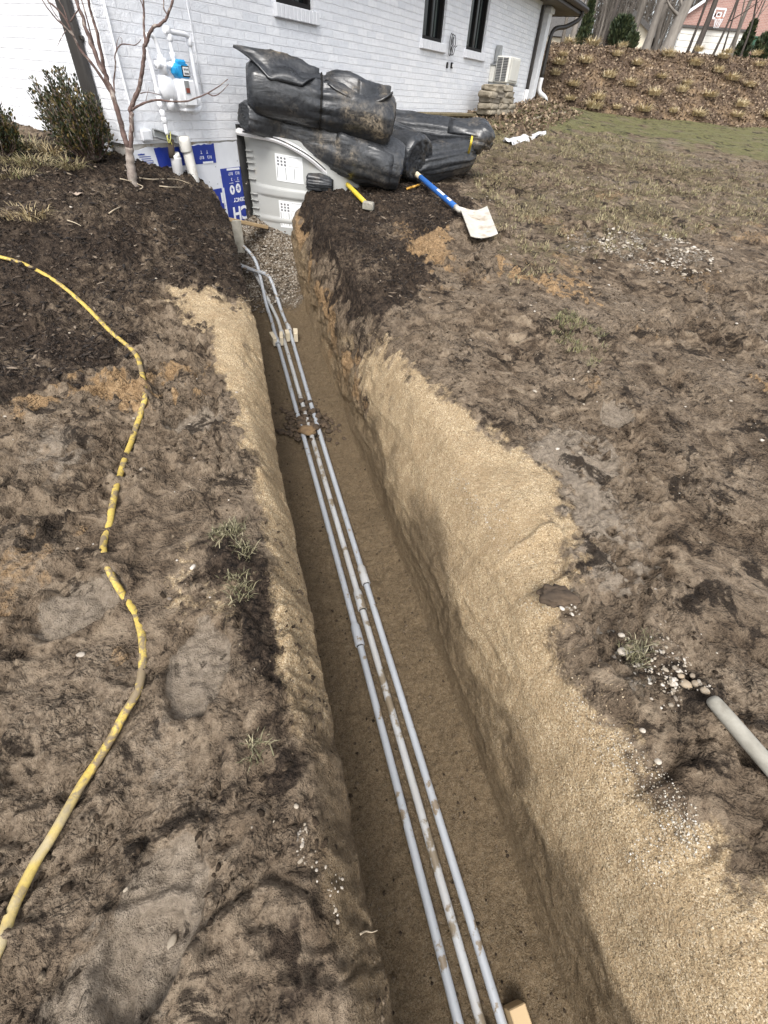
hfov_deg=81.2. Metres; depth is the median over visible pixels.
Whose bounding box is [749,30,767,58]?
evergreen shrub
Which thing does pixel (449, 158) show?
black roll
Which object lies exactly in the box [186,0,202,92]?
wire
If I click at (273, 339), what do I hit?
wood block
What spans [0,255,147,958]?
hose
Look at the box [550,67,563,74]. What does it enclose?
grass tuft
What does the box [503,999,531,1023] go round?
wood block
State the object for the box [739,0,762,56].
bare tree
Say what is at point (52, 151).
grass clump
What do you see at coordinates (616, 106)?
grass tuft
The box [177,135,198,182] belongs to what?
drain pipe
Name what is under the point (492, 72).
switch box
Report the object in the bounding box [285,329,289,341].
wood block
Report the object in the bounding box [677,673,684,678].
cobble
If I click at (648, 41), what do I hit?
bare tree
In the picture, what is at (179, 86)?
gas meter
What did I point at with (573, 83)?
grass tuft
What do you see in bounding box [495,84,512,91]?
stone block
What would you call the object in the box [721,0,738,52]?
bare tree
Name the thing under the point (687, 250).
gravel
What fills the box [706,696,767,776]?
pipe
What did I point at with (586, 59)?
grass tuft
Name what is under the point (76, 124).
boxwood shrub
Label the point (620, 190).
grass
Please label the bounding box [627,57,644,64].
grass tuft
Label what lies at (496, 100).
stone block
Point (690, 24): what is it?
garage house
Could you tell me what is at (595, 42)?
grass tuft
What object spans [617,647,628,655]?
cobble
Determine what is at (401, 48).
brick house
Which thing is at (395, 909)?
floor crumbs
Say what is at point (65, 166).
grass clump
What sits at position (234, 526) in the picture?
grass
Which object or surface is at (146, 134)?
junction box
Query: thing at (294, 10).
window sill
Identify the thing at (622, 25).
evergreen shrub
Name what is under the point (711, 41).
garage door
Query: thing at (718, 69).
grass tuft
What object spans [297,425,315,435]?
soil clod
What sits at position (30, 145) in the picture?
grass clump
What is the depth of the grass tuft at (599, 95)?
13.70 m
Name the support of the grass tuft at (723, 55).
on the hill
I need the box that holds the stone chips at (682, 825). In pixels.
[450,468,712,886]
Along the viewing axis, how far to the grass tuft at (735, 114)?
14.57 m
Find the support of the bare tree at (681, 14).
on the hill
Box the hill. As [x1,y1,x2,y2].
[534,45,767,127]
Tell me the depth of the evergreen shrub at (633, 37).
15.59 m
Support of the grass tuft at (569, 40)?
on the hill
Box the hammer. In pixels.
[346,182,373,210]
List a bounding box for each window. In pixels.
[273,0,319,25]
[420,0,446,52]
[464,0,488,61]
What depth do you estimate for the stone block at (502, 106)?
10.10 m
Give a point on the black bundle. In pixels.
(318, 182)
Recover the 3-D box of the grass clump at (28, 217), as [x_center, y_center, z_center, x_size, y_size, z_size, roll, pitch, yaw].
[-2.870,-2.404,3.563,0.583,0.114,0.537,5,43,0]
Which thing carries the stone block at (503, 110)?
on the ground at (282, 948)
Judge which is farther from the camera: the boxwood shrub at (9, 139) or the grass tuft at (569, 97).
the grass tuft at (569, 97)
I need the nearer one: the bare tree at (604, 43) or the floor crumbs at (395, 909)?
the floor crumbs at (395, 909)
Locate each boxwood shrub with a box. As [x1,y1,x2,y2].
[0,102,29,158]
[27,64,117,161]
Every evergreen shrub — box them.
[607,12,636,46]
[625,29,640,48]
[733,17,759,57]
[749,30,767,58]
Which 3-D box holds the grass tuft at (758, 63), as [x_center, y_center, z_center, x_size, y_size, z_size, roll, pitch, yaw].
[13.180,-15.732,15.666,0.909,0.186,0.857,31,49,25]
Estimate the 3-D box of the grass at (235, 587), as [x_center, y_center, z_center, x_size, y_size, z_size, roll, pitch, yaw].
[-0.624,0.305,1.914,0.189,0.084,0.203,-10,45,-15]
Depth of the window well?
5.80 m
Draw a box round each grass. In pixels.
[206,516,260,561]
[215,568,258,606]
[236,725,277,773]
[471,131,767,285]
[549,308,609,367]
[616,628,661,668]
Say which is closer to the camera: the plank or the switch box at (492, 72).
the plank
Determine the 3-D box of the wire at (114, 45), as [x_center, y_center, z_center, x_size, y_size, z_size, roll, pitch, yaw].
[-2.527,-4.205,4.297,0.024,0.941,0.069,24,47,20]
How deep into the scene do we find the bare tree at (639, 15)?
15.86 m
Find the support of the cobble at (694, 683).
on the ground at (282, 948)
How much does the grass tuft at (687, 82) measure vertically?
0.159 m
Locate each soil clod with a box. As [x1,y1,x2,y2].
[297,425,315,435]
[536,584,581,607]
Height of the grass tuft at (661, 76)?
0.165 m
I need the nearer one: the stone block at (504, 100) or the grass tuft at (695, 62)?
the stone block at (504, 100)
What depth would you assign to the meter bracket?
4.78 m
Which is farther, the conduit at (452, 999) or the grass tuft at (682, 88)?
the grass tuft at (682, 88)
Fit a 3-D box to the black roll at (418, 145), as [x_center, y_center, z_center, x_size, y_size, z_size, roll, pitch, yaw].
[0.119,-5.236,6.429,0.598,0.650,1.175,-32,54,-33]
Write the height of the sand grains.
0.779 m
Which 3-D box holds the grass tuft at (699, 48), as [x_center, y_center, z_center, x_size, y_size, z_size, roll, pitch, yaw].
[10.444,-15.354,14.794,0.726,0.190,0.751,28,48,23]
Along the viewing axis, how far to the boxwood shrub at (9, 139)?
4.08 m
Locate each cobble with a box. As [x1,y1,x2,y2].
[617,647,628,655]
[654,758,661,764]
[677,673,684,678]
[680,679,691,688]
[691,680,698,686]
[700,687,709,693]
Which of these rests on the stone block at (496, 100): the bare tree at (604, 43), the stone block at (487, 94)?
the stone block at (487, 94)
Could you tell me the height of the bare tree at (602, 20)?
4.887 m
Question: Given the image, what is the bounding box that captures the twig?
[139,177,189,183]
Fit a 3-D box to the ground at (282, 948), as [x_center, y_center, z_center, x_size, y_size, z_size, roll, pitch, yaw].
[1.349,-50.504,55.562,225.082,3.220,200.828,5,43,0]
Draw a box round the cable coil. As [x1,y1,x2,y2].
[449,33,456,55]
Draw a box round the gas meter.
[143,25,201,134]
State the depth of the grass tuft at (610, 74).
14.03 m
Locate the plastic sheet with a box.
[503,131,545,144]
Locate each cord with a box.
[406,184,419,189]
[468,136,472,153]
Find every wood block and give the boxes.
[269,332,276,345]
[279,331,283,345]
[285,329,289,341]
[293,328,297,341]
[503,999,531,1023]
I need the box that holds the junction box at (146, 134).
[140,129,152,140]
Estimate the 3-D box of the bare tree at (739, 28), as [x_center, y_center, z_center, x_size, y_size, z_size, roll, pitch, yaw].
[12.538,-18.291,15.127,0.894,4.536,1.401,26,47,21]
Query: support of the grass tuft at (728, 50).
on the hill
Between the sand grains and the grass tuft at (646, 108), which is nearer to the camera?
the sand grains
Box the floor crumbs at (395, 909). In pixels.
[259,328,569,1021]
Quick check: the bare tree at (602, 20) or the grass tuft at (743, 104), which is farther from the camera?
the bare tree at (602, 20)
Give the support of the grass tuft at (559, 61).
on the hill
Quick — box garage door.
[674,27,743,55]
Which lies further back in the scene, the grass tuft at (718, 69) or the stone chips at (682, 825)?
the grass tuft at (718, 69)
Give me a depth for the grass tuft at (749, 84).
15.10 m
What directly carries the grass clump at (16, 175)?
on the ground at (282, 948)
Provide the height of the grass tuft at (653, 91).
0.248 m
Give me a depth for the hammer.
5.52 m
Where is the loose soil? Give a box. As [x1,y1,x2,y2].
[272,396,345,448]
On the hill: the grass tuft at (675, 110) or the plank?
the grass tuft at (675, 110)
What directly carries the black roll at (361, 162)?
on the ground at (282, 948)
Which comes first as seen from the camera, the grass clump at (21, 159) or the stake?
the grass clump at (21, 159)
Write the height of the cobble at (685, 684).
0.028 m
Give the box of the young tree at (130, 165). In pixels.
[42,0,228,186]
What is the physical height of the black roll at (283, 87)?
0.768 m
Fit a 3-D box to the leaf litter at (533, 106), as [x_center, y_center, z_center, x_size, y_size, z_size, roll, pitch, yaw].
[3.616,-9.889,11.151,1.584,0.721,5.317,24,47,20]
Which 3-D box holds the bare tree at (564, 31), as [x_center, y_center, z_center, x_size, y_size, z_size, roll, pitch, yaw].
[7.056,-19.276,15.335,1.370,5.027,1.763,5,43,0]
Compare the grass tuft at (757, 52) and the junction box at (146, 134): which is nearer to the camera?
the junction box at (146, 134)
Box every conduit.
[240,263,485,1023]
[241,266,506,1023]
[242,245,463,1023]
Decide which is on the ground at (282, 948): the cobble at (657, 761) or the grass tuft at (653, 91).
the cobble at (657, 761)
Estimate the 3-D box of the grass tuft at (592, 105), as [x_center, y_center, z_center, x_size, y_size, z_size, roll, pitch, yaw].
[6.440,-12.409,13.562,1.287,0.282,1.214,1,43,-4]
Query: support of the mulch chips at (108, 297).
on the ground at (282, 948)
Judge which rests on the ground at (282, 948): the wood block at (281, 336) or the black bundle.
the wood block at (281, 336)
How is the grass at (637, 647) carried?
on the ground at (282, 948)
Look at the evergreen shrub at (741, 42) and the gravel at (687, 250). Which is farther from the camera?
the evergreen shrub at (741, 42)
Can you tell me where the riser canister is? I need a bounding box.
[168,138,182,175]
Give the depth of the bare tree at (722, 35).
15.81 m
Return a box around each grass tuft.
[550,55,567,64]
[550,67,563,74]
[558,49,569,55]
[560,34,583,43]
[563,93,577,99]
[566,79,584,85]
[576,54,596,62]
[577,33,611,45]
[584,96,604,108]
[590,89,610,99]
[602,67,618,77]
[609,48,628,55]
[610,103,621,108]
[617,40,629,47]
[621,76,644,85]
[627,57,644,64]
[631,102,655,111]
[643,85,666,95]
[655,71,668,77]
[658,45,680,56]
[669,106,680,112]
[674,83,693,91]
[681,56,706,65]
[682,78,695,84]
[683,107,713,116]
[692,44,705,51]
[702,89,721,96]
[707,63,726,72]
[714,50,737,58]
[718,45,736,52]
[724,71,742,80]
[726,110,745,116]
[734,97,750,106]
[743,79,759,86]
[745,48,764,55]
[755,60,767,65]
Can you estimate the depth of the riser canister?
4.93 m
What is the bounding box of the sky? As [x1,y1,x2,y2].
[593,0,714,49]
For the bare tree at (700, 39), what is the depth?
15.63 m
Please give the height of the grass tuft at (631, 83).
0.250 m
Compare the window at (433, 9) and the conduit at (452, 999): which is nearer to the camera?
the conduit at (452, 999)
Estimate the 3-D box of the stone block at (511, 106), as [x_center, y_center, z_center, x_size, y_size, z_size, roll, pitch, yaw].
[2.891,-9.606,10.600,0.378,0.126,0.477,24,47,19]
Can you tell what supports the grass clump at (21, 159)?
on the ground at (282, 948)
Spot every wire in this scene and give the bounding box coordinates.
[102,0,135,137]
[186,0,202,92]
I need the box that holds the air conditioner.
[488,45,520,86]
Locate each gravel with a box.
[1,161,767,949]
[241,215,299,312]
[294,803,343,924]
[559,604,712,711]
[567,227,713,278]
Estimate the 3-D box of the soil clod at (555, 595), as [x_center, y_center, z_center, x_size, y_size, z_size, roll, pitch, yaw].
[0.791,0.380,2.036,0.188,0.051,0.139,5,43,0]
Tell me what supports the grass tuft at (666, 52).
on the hill
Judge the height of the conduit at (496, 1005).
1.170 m
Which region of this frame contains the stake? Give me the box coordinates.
[230,220,244,252]
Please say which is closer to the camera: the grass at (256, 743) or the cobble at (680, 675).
the grass at (256, 743)
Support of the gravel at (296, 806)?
on the ground at (282, 948)
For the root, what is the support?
on the ground at (282, 948)
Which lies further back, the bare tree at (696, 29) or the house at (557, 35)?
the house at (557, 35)
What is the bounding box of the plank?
[229,217,267,228]
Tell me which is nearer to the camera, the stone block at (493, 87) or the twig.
the twig
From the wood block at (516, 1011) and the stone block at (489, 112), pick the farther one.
the stone block at (489, 112)
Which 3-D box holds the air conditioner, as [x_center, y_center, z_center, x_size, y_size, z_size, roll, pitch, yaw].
[2.775,-10.150,10.198,0.500,0.640,0.732,24,47,20]
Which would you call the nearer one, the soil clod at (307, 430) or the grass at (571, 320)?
the grass at (571, 320)
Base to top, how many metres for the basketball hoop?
1.046 m
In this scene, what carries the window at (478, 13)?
in the brick house at (401, 48)
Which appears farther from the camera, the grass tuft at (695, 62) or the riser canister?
the grass tuft at (695, 62)
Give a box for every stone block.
[476,109,495,115]
[477,102,498,109]
[478,90,497,97]
[479,97,500,103]
[481,84,504,91]
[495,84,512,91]
[497,92,504,97]
[498,103,507,109]
[499,97,510,103]
[500,109,507,114]
[504,92,514,98]
[508,103,515,109]
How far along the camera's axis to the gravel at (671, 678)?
1.87 m
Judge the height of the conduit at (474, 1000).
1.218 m
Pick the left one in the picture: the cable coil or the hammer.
the hammer
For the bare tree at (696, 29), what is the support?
on the hill
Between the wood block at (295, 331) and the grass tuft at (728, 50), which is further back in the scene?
the grass tuft at (728, 50)
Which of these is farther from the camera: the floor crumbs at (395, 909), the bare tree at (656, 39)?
the bare tree at (656, 39)
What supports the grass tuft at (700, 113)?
on the hill
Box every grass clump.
[0,151,56,167]
[0,165,41,179]
[0,201,61,221]
[19,132,54,152]
[26,139,68,156]
[41,151,90,170]
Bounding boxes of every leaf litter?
[468,96,582,136]
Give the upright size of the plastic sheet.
0.202 m
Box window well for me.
[235,124,358,234]
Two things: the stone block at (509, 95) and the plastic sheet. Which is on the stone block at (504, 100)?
the stone block at (509, 95)
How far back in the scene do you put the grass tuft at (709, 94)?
14.56 m
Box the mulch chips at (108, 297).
[0,133,474,386]
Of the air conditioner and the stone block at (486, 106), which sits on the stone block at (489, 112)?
the stone block at (486, 106)
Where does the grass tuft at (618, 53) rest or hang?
on the hill
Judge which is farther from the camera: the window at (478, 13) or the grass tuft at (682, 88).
the grass tuft at (682, 88)
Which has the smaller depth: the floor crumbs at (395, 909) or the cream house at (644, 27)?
the floor crumbs at (395, 909)
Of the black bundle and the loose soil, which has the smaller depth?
the loose soil
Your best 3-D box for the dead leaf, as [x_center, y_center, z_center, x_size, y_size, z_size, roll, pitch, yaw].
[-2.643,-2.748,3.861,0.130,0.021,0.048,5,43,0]
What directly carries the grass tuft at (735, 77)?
on the hill
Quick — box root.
[359,930,377,934]
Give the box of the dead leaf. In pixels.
[69,191,83,194]
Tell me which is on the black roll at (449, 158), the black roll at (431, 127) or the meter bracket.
the black roll at (431, 127)
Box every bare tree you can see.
[560,17,568,42]
[570,0,584,41]
[596,0,606,46]
[602,0,619,46]
[635,0,646,31]
[641,0,666,49]
[652,0,671,49]
[660,0,693,51]
[686,0,707,51]
[691,0,717,52]
[712,0,759,54]
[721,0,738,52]
[726,0,744,53]
[729,0,751,56]
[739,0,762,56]
[757,0,767,17]
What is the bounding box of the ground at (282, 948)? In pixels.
[0,102,767,1023]
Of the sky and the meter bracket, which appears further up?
the sky
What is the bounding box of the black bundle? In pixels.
[306,173,333,191]
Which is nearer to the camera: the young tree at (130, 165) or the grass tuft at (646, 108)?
the young tree at (130, 165)
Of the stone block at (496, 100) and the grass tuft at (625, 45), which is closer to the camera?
the stone block at (496, 100)
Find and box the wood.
[584,0,739,49]
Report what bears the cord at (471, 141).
hanging from the black roll at (449, 158)
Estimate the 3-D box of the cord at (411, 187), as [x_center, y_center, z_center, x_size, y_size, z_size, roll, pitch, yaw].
[0.459,-4.563,6.270,0.136,0.068,0.458,22,46,17]
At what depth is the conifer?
15.63 m
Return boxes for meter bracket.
[152,128,178,143]
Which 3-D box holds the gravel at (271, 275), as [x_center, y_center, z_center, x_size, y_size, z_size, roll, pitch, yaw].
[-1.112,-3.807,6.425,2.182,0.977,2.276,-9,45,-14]
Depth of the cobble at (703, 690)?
1.80 m
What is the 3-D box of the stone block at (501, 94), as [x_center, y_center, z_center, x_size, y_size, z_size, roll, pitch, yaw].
[2.465,-9.262,9.933,0.349,0.120,0.530,23,46,19]
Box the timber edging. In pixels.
[420,112,475,117]
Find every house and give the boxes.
[0,0,588,219]
[547,17,581,42]
[632,10,655,48]
[674,0,767,59]
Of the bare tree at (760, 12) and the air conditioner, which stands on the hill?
the bare tree at (760, 12)
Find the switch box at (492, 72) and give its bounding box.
[488,64,495,82]
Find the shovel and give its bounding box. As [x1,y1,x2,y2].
[414,171,497,237]
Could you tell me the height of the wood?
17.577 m
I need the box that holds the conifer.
[574,0,596,44]
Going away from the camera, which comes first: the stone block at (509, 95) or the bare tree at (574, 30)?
the stone block at (509, 95)
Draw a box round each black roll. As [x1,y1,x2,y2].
[233,45,396,143]
[238,100,405,189]
[391,121,431,179]
[395,109,494,154]
[410,137,476,182]
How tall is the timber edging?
0.745 m
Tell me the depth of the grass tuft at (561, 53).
14.28 m
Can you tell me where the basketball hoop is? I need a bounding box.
[712,7,726,27]
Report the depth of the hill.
14.52 m
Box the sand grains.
[353,308,767,1021]
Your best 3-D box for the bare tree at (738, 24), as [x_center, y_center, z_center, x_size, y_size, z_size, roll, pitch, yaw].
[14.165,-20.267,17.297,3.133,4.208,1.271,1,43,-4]

